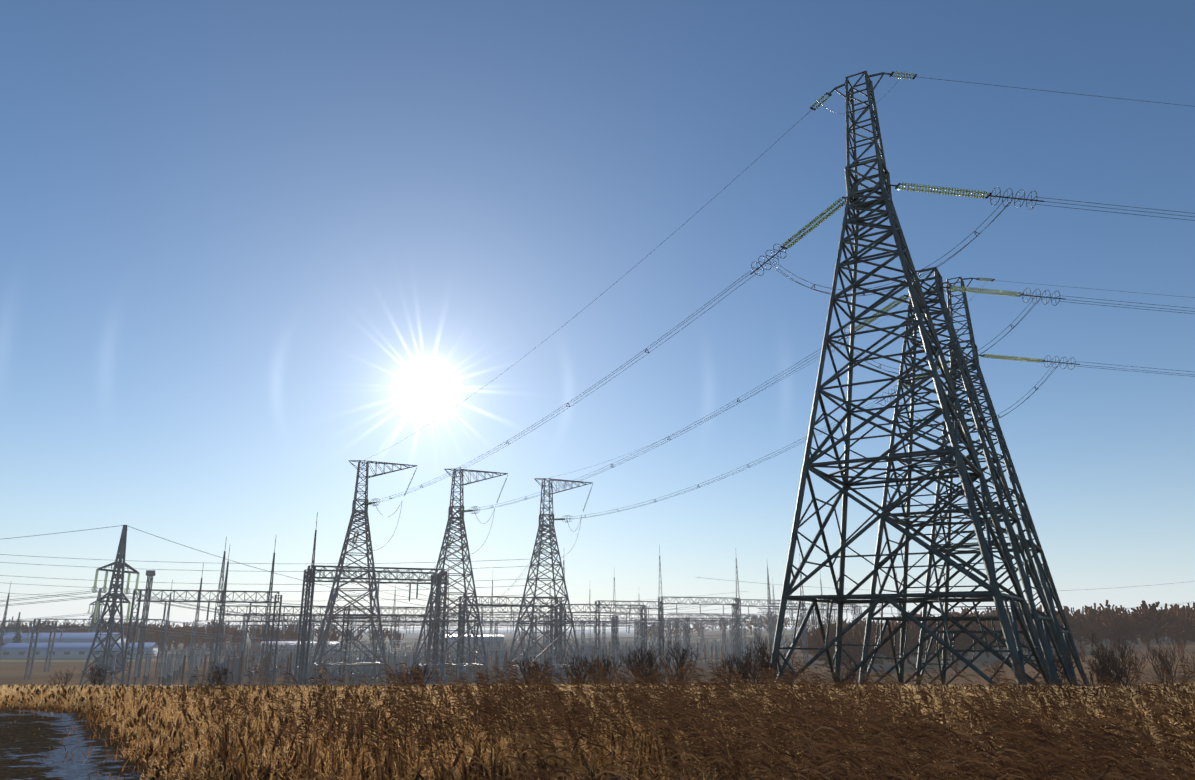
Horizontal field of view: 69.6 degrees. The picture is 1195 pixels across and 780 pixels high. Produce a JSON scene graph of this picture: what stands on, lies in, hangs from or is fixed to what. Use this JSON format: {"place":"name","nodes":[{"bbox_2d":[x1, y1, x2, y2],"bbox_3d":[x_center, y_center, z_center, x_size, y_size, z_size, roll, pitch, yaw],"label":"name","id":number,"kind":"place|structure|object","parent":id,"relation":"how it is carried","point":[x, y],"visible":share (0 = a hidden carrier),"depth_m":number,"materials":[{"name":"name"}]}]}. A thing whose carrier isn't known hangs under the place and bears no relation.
{"place":"outdoors","nodes":[
{"label":"outdoors","id":0,"kind":"place"},
{"bbox_2d":[0,708,149,779],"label":"pond water","id":1,"kind":"structure","parent":0,"point":[74,768],"depth_m":15.20,"materials":[{"name":"water"}]},
{"bbox_2d":[0,656,1194,779],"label":"dry grass field","id":2,"kind":"structure","parent":0,"point":[644,730],"depth_m":8.21,"materials":[{"name":"brown plant"}]},
{"bbox_2d":[0,628,1194,779],"bbox_3d":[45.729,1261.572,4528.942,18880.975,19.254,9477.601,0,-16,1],"label":"field ground","id":3,"kind":"structure","parent":0,"point":[12,671],"depth_m":246.95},
{"bbox_2d":[0,612,22,646],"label":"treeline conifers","id":4,"kind":"object","parent":3,"relation":"on","point":[17,638],"visible":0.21,"depth_m":428.86,"materials":[{"name":"plant"}]},
{"bbox_2d":[0,633,125,644],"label":"shed","id":5,"kind":"structure","parent":3,"relation":"on","point":[68,637],"depth_m":411.51,"materials":[{"name":"grey"}]},
{"bbox_2d":[0,643,158,658],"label":"shed","id":6,"kind":"structure","parent":3,"relation":"on","point":[60,650],"depth_m":377.41,"materials":[{"name":"grey metal"}]},
{"bbox_2d":[87,588,104,632],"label":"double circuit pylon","id":7,"kind":"object","parent":3,"relation":"on","point":[98,613],"visible":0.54,"depth_m":504.94,"materials":[{"name":"metal"}]},
{"bbox_2d":[0,525,1194,647],"bbox_3d":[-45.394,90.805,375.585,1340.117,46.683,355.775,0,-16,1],"label":"power lines","id":8,"kind":"object","parent":7,"relation":"attached to","point":[290,604],"visible":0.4,"depth_m":301.51,"materials":[{"name":"grey metal"}]},
{"bbox_2d":[79,525,139,685],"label":"transmission tower","id":9,"kind":"structure","parent":3,"relation":"on","point":[120,564],"depth_m":208.86,"materials":[{"name":"grey metal"}]},
{"bbox_2d":[260,641,339,655],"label":"shed","id":10,"kind":"structure","parent":3,"relation":"on","point":[329,643],"depth_m":421.04,"materials":[{"name":"grey metal"}]},
{"bbox_2d":[305,460,416,687],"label":"terminal tower","id":11,"kind":"structure","parent":3,"relation":"on","point":[330,605],"depth_m":126.25,"materials":[{"name":"metal"}]},
{"bbox_2d":[0,512,900,687],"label":"substation gantries","id":12,"kind":"object","parent":3,"relation":"on","point":[302,654],"visible":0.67,"depth_m":233.34,"materials":[{"name":"metal"}]},
{"bbox_2d":[408,469,507,685],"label":"terminal tower","id":13,"kind":"structure","parent":3,"relation":"on","point":[450,521],"depth_m":131.10,"materials":[{"name":"metal"}]},
{"bbox_2d":[444,634,504,652],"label":"control building","id":14,"kind":"structure","parent":3,"relation":"on","point":[500,638],"depth_m":447.47,"materials":[{"name":"grey"}]},
{"bbox_2d":[486,478,592,683],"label":"terminal tower","id":15,"kind":"structure","parent":3,"relation":"on","point":[537,553],"depth_m":137.63,"materials":[{"name":"metal"}]},
{"bbox_2d":[0,600,1194,681],"bbox_3d":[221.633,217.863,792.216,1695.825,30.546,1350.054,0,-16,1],"label":"bare trees","id":16,"kind":"object","parent":3,"relation":"on","point":[1175,621],"visible":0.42,"depth_m":263.62,"materials":[{"name":"brown plant"}]},
{"bbox_2d":[48,631,1194,687],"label":"bushes","id":17,"kind":"object","parent":3,"relation":"on","point":[1114,665],"depth_m":44.22,"materials":[{"name":"brown plant"}]},
{"bbox_2d":[362,71,1194,685],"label":"anchor tower","id":18,"kind":"structure","parent":3,"relation":"on","point":[858,207],"depth_m":44.78,"materials":[{"name":"metal"}]},
{"bbox_2d":[458,267,1194,686],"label":"anchor tower","id":19,"kind":"structure","parent":3,"relation":"on","point":[1046,631],"depth_m":56.74,"materials":[{"name":"metal"}]},
{"bbox_2d":[549,277,1194,685],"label":"anchor tower","id":20,"kind":"structure","parent":3,"relation":"on","point":[1051,595],"depth_m":69.98,"materials":[{"name":"metal"}]},
{"bbox_2d":[0,0,1194,628],"label":"sky","id":21,"kind":"structure","parent":0,"point":[251,250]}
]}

